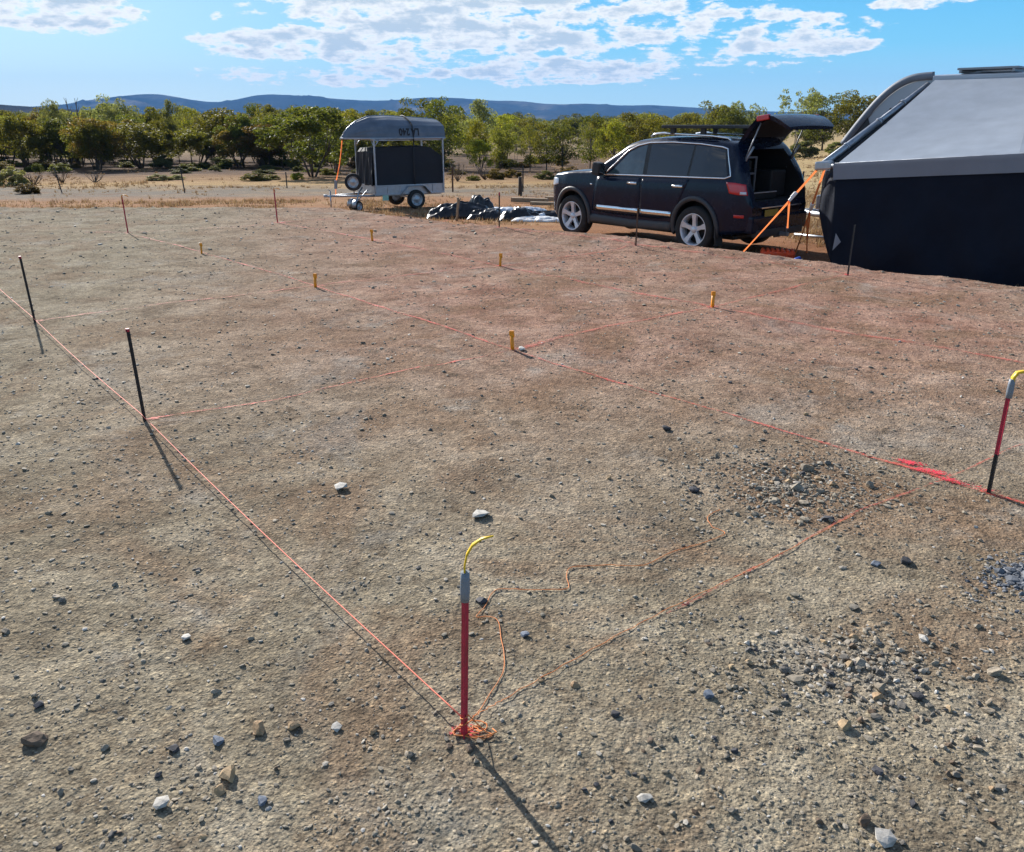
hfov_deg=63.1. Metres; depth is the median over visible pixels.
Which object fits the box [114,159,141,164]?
shrub
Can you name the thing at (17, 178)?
shrub
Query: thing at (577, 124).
tree
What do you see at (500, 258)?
survey peg
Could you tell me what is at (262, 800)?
stone
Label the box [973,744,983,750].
stone
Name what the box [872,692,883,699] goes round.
stone
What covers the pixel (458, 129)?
tree
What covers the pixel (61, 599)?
stone
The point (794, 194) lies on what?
ratchet strap
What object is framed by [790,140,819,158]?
shrub
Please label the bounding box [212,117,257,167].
tree
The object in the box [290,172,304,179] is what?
shrub
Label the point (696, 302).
paint line
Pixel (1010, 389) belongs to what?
star picket
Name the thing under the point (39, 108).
tree
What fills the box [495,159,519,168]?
shrub
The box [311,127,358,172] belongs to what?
tree
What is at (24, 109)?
hill
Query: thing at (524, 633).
stone
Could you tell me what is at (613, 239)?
paint line
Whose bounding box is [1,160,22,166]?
shrub
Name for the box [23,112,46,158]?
tree
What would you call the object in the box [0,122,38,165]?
tree
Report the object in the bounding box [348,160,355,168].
shrub
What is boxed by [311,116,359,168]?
tree
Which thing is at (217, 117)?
tree
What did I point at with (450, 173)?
shrub
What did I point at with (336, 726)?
stone
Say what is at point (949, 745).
clod
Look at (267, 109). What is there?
tree
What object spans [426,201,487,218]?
black tarp
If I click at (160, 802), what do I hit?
stone
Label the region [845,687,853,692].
clod
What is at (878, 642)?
stone
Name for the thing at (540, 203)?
timber sleeper
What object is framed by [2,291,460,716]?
string line
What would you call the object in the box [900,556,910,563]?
stone
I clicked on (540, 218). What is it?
white sheet
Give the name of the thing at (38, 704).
stone
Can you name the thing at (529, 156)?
tree
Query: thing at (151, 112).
tree
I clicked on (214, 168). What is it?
shrub
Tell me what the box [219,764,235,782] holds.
stone
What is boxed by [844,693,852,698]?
clod
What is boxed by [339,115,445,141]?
dinghy
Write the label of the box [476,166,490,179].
dead shrub
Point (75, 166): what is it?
shrub
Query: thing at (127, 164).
shrub
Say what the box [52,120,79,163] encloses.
tree
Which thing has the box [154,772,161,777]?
stone
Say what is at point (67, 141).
tree
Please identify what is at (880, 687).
stone
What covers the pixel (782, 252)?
orange tray
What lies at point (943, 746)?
stone
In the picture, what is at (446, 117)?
tree
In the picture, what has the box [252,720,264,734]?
stone
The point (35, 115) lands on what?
tree
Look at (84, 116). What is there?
tree
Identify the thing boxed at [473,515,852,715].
ground string
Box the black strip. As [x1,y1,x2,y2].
[534,210,557,216]
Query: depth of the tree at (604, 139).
114.13 m
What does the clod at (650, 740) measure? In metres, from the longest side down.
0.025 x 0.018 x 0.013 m
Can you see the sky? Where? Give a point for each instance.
(680, 53)
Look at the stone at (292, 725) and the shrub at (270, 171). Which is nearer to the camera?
the stone at (292, 725)
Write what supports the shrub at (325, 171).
on the ground at (210, 619)
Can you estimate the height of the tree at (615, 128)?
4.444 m
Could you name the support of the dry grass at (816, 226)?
on the ground at (210, 619)
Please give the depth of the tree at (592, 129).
131.11 m
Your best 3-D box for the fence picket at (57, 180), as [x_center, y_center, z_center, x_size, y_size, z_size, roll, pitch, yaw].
[-21.711,-11.722,39.866,0.060,1.225,0.052,-8,20,3]
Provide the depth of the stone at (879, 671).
2.64 m
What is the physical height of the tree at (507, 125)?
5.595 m
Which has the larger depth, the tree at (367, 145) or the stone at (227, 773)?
the tree at (367, 145)
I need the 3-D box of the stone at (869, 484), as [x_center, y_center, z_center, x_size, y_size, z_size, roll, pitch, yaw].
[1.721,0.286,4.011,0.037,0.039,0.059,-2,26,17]
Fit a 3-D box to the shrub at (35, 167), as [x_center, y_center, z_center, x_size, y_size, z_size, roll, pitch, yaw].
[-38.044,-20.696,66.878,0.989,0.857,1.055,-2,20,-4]
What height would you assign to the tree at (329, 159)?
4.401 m
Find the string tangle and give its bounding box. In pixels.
[452,714,496,738]
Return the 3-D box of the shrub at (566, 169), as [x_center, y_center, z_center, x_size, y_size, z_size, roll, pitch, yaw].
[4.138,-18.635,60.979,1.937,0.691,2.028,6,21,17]
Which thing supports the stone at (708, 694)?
on the ground at (210, 619)
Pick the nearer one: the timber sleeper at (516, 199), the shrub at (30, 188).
the timber sleeper at (516, 199)
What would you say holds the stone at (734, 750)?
on the ground at (210, 619)
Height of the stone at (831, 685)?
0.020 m
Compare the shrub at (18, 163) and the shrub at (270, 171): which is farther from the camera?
the shrub at (18, 163)
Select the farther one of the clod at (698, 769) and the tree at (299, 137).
the tree at (299, 137)
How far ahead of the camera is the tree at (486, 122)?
219.31 m
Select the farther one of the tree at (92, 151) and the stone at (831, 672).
the tree at (92, 151)
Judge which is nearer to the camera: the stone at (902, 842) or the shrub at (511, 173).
the stone at (902, 842)
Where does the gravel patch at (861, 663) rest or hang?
on the ground at (210, 619)
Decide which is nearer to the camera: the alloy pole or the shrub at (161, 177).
the alloy pole
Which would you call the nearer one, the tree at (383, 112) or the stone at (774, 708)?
the stone at (774, 708)
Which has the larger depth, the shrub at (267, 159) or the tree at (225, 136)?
the shrub at (267, 159)
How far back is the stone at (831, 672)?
2.65 m
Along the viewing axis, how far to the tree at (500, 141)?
71.83 m
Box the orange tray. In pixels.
[760,248,794,257]
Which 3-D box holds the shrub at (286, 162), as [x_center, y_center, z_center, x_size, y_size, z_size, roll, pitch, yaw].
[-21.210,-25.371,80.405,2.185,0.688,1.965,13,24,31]
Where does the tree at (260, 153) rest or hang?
on the ground at (210, 619)
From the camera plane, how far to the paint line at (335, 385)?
5.50 m
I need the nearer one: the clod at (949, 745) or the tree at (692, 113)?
the clod at (949, 745)
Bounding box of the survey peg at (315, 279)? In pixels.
[313,273,316,287]
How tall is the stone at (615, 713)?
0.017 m
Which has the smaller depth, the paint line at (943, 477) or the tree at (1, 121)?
the paint line at (943, 477)
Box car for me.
[553,114,833,247]
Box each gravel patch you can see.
[579,425,1007,583]
[606,581,1020,809]
[939,551,1023,614]
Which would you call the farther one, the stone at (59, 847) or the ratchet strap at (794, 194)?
the ratchet strap at (794, 194)
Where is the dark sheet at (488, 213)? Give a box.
[466,208,509,219]
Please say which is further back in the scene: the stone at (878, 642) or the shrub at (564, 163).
the shrub at (564, 163)
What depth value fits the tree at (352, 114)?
100.41 m
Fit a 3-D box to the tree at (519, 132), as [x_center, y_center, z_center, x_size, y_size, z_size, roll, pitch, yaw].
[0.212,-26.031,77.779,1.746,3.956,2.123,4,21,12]
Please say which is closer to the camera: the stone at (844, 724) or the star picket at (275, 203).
the stone at (844, 724)
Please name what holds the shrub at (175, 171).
on the ground at (210, 619)
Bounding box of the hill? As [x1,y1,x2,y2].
[0,105,171,118]
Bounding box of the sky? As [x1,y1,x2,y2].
[0,0,1023,111]
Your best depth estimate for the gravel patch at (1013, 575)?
3.20 m
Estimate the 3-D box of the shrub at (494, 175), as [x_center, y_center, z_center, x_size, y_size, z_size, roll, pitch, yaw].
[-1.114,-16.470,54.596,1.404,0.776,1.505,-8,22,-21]
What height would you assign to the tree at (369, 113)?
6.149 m
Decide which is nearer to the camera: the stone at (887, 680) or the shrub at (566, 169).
the stone at (887, 680)
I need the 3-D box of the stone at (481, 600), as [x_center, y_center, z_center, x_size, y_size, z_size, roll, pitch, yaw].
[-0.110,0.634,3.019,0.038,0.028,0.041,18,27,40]
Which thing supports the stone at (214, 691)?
on the ground at (210, 619)
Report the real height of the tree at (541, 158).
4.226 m
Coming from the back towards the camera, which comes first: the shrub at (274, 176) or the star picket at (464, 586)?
the shrub at (274, 176)
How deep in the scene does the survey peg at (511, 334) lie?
6.32 m
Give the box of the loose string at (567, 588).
[471,509,724,719]
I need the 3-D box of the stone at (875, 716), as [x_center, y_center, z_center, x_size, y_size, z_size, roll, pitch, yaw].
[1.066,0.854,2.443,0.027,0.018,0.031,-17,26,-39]
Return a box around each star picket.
[18,256,35,322]
[121,195,128,232]
[125,328,146,421]
[273,188,279,221]
[460,535,493,738]
[499,192,499,226]
[635,208,638,245]
[847,225,855,274]
[986,370,1023,494]
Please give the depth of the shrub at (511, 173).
58.00 m
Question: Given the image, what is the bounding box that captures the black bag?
[470,195,493,207]
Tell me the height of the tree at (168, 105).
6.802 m
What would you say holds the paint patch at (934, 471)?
on the ground at (210, 619)
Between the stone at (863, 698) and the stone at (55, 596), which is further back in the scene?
the stone at (55, 596)
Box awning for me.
[815,77,1023,286]
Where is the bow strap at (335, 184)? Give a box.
[334,139,342,194]
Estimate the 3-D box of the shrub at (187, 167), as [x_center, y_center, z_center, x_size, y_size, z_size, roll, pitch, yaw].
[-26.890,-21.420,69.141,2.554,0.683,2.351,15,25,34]
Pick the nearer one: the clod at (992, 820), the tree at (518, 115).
the clod at (992, 820)
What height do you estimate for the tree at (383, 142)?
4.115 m
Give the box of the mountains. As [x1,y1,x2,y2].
[34,94,859,121]
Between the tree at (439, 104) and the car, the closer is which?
the car
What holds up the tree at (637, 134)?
on the ground at (210, 619)
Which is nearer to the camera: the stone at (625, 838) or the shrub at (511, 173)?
the stone at (625, 838)
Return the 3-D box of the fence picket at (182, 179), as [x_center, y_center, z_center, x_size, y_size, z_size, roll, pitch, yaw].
[-15.257,-11.350,38.598,0.060,1.275,0.052,-3,20,1]
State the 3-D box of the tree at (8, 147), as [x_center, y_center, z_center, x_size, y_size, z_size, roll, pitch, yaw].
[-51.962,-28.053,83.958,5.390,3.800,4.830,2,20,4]
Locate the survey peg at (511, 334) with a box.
[509,331,514,349]
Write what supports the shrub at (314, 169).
on the ground at (210, 619)
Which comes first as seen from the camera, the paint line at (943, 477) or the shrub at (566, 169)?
the paint line at (943, 477)
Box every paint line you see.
[141,236,877,458]
[152,356,481,417]
[277,222,1016,361]
[320,217,835,271]
[528,273,846,346]
[681,448,1009,605]
[885,460,1023,503]
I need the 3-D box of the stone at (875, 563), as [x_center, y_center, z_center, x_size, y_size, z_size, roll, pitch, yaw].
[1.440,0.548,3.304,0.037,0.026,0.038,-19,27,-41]
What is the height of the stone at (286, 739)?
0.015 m
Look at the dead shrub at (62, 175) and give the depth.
48.96 m
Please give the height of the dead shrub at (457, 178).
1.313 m
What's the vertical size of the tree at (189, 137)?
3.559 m
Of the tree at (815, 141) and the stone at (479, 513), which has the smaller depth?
the stone at (479, 513)
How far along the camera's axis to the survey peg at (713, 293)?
7.79 m
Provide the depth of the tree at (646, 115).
106.00 m
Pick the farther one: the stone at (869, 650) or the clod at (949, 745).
the stone at (869, 650)
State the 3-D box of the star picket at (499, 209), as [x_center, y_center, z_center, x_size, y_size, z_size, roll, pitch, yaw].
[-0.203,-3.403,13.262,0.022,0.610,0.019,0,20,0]
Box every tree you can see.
[0,109,15,116]
[0,112,46,167]
[0,117,27,162]
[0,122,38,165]
[1,135,24,160]
[10,133,74,162]
[17,111,60,125]
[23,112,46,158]
[32,107,57,120]
[37,98,72,128]
[37,117,90,165]
[48,121,94,166]
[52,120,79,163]
[59,116,124,169]
[60,119,118,169]
[63,111,81,117]
[68,123,113,170]
[72,98,78,118]
[78,110,91,118]
[78,138,126,165]
[80,93,119,120]
[95,98,143,159]
[108,123,176,167]
[109,119,142,160]
[113,146,129,164]
[114,114,148,159]
[132,119,173,159]
[133,106,177,154]
[141,108,183,154]
[162,99,186,162]
[165,128,230,161]
[165,130,189,158]
[172,105,196,161]
[174,125,219,162]
[179,111,201,120]
[183,115,210,126]
[191,107,264,162]
[212,113,261,167]
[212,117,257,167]
[232,123,289,164]
[243,102,257,116]
[250,104,277,118]
[251,108,282,136]
[253,104,355,176]
[258,114,302,167]
[270,107,304,158]
[289,120,338,167]
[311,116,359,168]
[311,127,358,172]
[321,121,354,168]
[343,108,359,159]
[352,140,381,160]
[357,109,378,117]
[362,109,375,116]
[363,140,390,145]
[372,109,397,145]
[384,112,420,145]
[397,97,446,150]
[424,96,467,169]
[437,112,470,155]
[441,115,472,151]
[459,98,497,161]
[463,118,490,165]
[464,138,493,171]
[474,113,496,134]
[486,126,516,169]
[489,114,527,157]
[491,112,522,135]
[491,115,541,150]
[506,125,522,167]
[508,113,540,146]
[517,124,544,168]
[524,121,564,149]
[526,119,565,169]
[541,118,584,167]
[541,119,578,140]
[558,113,583,142]
[558,117,580,142]
[576,113,605,168]
[577,120,608,152]
[581,120,612,145]
[583,116,618,131]
[591,118,632,159]
[604,112,655,152]
[606,118,631,152]
[617,112,660,144]
[631,114,680,138]
[658,115,680,136]
[663,113,701,135]
[677,112,710,120]
[682,100,739,132]
[710,107,748,136]
[715,100,767,136]
[774,88,822,143]
[790,111,842,146]
[793,91,829,141]
[804,92,852,150]
[824,89,876,136]
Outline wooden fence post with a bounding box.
[518,177,521,195]
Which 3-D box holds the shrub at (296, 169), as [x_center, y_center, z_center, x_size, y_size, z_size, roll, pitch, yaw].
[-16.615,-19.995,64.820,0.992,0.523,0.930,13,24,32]
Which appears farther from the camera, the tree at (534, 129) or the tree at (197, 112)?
the tree at (197, 112)
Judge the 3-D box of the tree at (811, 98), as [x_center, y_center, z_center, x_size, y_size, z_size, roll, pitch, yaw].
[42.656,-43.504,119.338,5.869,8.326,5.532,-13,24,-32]
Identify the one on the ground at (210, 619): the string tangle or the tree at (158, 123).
the tree at (158, 123)
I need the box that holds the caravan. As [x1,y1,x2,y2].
[805,66,1023,216]
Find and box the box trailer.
[323,138,444,210]
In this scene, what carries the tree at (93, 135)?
on the ground at (210, 619)
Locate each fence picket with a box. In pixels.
[54,168,61,191]
[179,166,184,192]
[451,166,453,191]
[522,165,523,191]
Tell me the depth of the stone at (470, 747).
2.31 m
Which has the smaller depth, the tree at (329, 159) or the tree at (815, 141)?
the tree at (329, 159)
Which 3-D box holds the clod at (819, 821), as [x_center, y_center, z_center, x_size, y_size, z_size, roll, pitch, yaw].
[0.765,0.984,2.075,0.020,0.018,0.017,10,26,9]
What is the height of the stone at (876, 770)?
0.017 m
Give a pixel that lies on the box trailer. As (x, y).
(394, 175)
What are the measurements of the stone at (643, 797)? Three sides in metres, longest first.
0.041 x 0.029 x 0.015 m
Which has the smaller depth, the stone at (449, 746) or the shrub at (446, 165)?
the stone at (449, 746)
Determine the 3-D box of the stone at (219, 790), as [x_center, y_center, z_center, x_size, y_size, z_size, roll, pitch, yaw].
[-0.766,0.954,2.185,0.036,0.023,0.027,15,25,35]
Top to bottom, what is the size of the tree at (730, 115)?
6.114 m
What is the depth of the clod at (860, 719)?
2.42 m
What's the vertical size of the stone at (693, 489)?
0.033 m
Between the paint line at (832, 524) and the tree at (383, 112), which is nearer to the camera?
the paint line at (832, 524)
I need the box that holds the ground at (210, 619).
[0,123,1023,851]
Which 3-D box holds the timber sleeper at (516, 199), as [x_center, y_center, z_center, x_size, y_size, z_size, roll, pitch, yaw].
[0.628,-8.139,30.035,1.351,0.150,0.200,6,21,16]
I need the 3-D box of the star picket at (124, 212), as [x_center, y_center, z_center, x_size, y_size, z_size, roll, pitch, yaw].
[-5.970,-3.266,12.955,0.113,0.635,0.023,-1,20,0]
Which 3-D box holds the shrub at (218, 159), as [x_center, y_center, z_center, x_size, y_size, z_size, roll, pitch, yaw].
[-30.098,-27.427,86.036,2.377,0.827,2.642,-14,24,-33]
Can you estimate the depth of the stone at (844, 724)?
2.40 m
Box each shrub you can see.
[0,161,14,169]
[0,166,30,186]
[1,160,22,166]
[13,183,40,193]
[23,163,46,171]
[24,173,41,184]
[31,163,44,172]
[41,160,68,169]
[46,163,72,172]
[49,168,69,182]
[67,157,83,162]
[69,164,81,167]
[84,172,102,182]
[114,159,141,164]
[114,161,134,167]
[145,173,172,180]
[148,159,175,168]
[151,155,173,162]
[168,174,185,179]
[169,168,191,173]
[174,164,202,171]
[188,162,208,168]
[208,166,222,171]
[209,157,231,162]
[212,160,232,168]
[227,159,241,165]
[239,173,270,180]
[252,169,276,173]
[257,157,275,164]
[258,165,281,169]
[265,174,280,179]
[267,159,293,165]
[284,159,302,165]
[287,159,301,168]
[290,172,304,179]
[292,166,304,171]
[299,167,322,172]
[319,168,340,174]
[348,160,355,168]
[444,162,455,168]
[446,169,467,174]
[448,161,464,181]
[466,175,480,180]
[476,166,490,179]
[485,168,504,179]
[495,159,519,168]
[504,168,521,177]
[514,162,531,167]
[533,170,554,179]
[556,157,569,165]
[556,166,578,173]
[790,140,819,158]
[824,142,841,153]
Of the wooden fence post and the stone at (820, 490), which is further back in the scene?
the wooden fence post
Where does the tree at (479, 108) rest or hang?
on the ground at (210, 619)
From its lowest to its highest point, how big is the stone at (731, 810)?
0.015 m
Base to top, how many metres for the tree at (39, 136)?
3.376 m
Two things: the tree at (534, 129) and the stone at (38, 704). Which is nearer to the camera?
the stone at (38, 704)
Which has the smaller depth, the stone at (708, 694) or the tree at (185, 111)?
the stone at (708, 694)
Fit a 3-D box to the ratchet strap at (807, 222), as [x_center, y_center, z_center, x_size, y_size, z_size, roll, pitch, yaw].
[4.928,-3.477,13.778,0.106,1.533,1.672,3,20,9]
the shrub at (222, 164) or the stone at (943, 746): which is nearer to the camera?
the stone at (943, 746)
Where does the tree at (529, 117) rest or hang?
on the ground at (210, 619)
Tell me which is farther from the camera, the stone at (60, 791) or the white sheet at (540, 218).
the white sheet at (540, 218)
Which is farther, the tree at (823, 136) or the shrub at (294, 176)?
the tree at (823, 136)
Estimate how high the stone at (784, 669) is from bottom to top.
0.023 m
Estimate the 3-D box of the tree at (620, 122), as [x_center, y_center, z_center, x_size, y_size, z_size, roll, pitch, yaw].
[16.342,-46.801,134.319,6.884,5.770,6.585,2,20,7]
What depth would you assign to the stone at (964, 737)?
2.35 m
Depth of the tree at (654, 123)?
85.75 m
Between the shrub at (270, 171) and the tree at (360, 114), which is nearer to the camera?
the shrub at (270, 171)
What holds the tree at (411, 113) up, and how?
on the ground at (210, 619)
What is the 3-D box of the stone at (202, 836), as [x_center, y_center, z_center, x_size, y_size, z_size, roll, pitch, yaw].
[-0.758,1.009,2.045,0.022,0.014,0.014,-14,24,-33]
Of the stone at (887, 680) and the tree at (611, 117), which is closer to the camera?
the stone at (887, 680)
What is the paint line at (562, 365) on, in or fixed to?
on the ground at (210, 619)
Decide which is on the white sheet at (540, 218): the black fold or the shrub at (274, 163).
the black fold
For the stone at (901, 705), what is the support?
on the ground at (210, 619)
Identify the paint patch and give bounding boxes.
[449,724,478,735]
[897,458,926,465]
[916,466,949,474]
[936,475,960,483]
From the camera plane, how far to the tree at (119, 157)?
86.61 m
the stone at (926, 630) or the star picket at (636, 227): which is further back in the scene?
the star picket at (636, 227)
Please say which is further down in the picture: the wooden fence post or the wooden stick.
the wooden stick
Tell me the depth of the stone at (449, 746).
2.32 m
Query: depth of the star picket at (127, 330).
4.73 m
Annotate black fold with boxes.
[498,207,539,220]
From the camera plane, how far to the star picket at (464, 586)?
2.24 m
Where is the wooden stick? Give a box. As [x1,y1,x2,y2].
[456,197,460,220]
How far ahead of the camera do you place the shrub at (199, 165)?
73.07 m
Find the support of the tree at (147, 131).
on the ground at (210, 619)
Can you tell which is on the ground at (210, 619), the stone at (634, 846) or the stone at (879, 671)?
the stone at (634, 846)
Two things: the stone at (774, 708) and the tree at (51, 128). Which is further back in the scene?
the tree at (51, 128)
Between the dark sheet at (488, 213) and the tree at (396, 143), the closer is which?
the dark sheet at (488, 213)
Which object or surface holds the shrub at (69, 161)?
on the ground at (210, 619)
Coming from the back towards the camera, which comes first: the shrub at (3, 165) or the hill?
the hill
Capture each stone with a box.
[1,628,9,634]
[21,730,47,747]
[33,700,43,708]
[52,594,60,598]
[55,843,62,849]
[57,788,63,796]
[58,597,65,602]
[100,744,109,751]
[107,830,113,838]
[153,795,169,809]
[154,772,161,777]
[168,744,179,752]
[181,633,190,639]
[198,834,207,839]
[210,689,221,693]
[213,735,223,745]
[214,784,225,796]
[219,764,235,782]
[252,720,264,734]
[258,795,266,805]
[283,737,290,741]
[288,721,300,730]
[331,721,341,731]
[334,482,346,489]
[368,728,377,734]
[407,751,413,757]
[446,743,452,749]
[466,743,474,752]
[472,509,488,516]
[475,596,487,604]
[476,737,482,743]
[520,631,528,636]
[570,681,579,687]
[610,710,620,717]
[623,836,629,840]
[630,843,641,851]
[636,793,652,802]
[640,774,646,779]
[662,425,670,430]
[669,810,675,815]
[689,486,699,492]
[703,689,713,698]
[727,807,736,813]
[731,747,737,753]
[771,706,778,711]
[779,666,788,674]
[781,693,788,698]
[792,474,799,478]
[800,463,814,470]
[816,488,824,492]
[820,686,826,692]
[821,515,834,520]
[826,669,834,675]
[826,681,835,688]
[838,719,850,731]
[839,653,850,660]
[844,639,851,644]
[846,661,853,666]
[849,633,858,640]
[859,813,870,826]
[860,696,867,701]
[860,830,866,837]
[865,480,873,488]
[866,648,873,653]
[870,713,882,719]
[871,560,880,566]
[871,764,882,775]
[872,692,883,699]
[873,683,885,693]
[875,639,882,646]
[875,668,884,674]
[875,827,896,847]
[883,677,891,683]
[889,699,894,706]
[897,701,906,710]
[899,839,905,844]
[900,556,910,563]
[909,692,923,700]
[909,798,915,807]
[923,627,931,634]
[940,744,946,749]
[946,705,951,712]
[952,771,960,777]
[961,734,969,740]
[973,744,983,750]
[981,707,994,713]
[985,698,992,705]
[987,666,1001,675]
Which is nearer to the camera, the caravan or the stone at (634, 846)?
the stone at (634, 846)
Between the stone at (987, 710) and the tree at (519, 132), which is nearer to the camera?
the stone at (987, 710)
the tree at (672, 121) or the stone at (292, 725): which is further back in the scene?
the tree at (672, 121)
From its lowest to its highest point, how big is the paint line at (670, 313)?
0.018 m
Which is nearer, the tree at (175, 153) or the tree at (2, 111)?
the tree at (175, 153)
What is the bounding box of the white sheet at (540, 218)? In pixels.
[511,216,558,221]
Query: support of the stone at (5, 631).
on the ground at (210, 619)
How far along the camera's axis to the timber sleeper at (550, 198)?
30.73 m
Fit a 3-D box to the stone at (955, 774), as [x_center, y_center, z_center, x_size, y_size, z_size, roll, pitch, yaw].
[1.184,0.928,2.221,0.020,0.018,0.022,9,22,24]
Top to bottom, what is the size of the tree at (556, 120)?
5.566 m
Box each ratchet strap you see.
[743,170,817,251]
[795,170,824,254]
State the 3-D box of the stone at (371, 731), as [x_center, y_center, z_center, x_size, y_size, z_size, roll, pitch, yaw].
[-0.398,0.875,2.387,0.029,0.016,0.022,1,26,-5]
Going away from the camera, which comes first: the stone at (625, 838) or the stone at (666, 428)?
the stone at (625, 838)
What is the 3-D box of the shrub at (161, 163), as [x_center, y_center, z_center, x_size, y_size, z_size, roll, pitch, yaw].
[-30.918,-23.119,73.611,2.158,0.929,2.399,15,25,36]
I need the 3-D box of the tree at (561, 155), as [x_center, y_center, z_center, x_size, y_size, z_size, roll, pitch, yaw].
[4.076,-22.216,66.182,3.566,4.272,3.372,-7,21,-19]
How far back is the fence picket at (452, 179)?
38.26 m
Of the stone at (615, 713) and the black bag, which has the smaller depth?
the stone at (615, 713)
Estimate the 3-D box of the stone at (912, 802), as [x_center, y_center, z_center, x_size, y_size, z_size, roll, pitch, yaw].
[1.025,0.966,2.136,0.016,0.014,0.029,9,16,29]
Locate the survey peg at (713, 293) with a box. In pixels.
[711,291,715,307]
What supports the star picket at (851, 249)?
on the ground at (210, 619)
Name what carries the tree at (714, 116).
on the ground at (210, 619)
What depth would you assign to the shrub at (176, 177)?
52.63 m
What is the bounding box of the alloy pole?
[794,233,823,238]
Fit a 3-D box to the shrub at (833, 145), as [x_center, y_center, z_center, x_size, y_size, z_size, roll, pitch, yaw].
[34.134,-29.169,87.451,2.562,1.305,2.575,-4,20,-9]
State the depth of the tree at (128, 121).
83.28 m
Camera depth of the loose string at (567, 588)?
3.10 m
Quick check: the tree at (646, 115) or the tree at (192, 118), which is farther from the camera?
the tree at (192, 118)
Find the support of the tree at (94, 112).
on the ground at (210, 619)
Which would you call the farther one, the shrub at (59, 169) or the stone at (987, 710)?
the shrub at (59, 169)
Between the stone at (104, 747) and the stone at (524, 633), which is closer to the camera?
the stone at (104, 747)
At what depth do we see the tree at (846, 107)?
109.53 m
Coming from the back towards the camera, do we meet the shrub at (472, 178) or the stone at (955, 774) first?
the shrub at (472, 178)
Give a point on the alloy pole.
(809, 235)
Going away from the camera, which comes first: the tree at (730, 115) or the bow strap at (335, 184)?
the bow strap at (335, 184)
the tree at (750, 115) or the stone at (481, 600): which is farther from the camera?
the tree at (750, 115)
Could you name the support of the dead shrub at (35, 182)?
on the ground at (210, 619)
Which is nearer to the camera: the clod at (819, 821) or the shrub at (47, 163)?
the clod at (819, 821)
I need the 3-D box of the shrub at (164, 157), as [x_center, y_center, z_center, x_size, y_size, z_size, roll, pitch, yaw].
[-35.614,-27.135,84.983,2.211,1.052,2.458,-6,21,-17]
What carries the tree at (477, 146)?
on the ground at (210, 619)
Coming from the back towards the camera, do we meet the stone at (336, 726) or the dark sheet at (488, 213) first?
the dark sheet at (488, 213)
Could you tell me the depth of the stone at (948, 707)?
2.47 m
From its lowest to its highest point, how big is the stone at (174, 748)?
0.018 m
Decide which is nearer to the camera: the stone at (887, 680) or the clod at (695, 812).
the clod at (695, 812)
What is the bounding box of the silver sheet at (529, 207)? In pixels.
[494,206,545,215]
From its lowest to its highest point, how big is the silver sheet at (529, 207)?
0.328 m
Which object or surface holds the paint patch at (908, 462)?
on the ground at (210, 619)
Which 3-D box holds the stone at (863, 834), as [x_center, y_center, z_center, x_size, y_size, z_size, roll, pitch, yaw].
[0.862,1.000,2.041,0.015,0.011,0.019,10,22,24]
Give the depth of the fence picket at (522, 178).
38.28 m
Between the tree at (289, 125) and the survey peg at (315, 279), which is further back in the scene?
the tree at (289, 125)
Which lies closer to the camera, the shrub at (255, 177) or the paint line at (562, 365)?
the paint line at (562, 365)
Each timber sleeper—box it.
[511,197,547,201]
[530,201,553,204]
[545,196,553,200]
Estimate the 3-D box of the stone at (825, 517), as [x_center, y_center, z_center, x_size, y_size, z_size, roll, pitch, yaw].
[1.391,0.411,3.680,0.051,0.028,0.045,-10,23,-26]
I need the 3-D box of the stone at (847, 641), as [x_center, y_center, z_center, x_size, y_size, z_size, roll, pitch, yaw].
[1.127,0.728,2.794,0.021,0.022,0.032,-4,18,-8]
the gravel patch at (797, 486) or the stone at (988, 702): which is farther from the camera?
the gravel patch at (797, 486)
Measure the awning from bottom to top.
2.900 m
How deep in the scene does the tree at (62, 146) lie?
75.99 m
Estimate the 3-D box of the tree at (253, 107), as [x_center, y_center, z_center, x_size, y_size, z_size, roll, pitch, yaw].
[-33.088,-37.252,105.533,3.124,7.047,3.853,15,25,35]
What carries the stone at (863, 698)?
on the ground at (210, 619)
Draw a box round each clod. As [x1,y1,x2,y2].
[647,736,653,743]
[691,809,698,814]
[696,766,701,773]
[816,817,822,824]
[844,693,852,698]
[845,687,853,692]
[849,643,856,648]
[857,716,863,722]
[868,709,876,713]
[945,742,952,747]
[988,817,996,824]
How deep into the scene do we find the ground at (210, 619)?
3.61 m
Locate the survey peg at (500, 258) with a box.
[499,253,502,266]
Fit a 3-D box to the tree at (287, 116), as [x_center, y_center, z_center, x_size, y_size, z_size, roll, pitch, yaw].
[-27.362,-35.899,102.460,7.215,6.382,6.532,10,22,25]
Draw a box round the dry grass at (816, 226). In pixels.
[0,154,1020,285]
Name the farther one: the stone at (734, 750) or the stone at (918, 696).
the stone at (918, 696)
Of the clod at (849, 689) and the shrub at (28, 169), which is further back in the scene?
the shrub at (28, 169)
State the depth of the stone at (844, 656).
2.71 m
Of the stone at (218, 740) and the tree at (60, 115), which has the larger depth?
the tree at (60, 115)
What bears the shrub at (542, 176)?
on the ground at (210, 619)
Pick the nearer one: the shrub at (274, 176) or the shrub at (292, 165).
the shrub at (274, 176)
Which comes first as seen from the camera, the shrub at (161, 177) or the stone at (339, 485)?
the stone at (339, 485)
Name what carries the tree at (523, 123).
on the ground at (210, 619)
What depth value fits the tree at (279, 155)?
74.90 m
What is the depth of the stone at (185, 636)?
2.83 m
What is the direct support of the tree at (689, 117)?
on the ground at (210, 619)
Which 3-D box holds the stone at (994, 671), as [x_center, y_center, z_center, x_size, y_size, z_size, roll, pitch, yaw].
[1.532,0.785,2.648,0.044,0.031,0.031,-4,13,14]
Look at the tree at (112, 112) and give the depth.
89.52 m

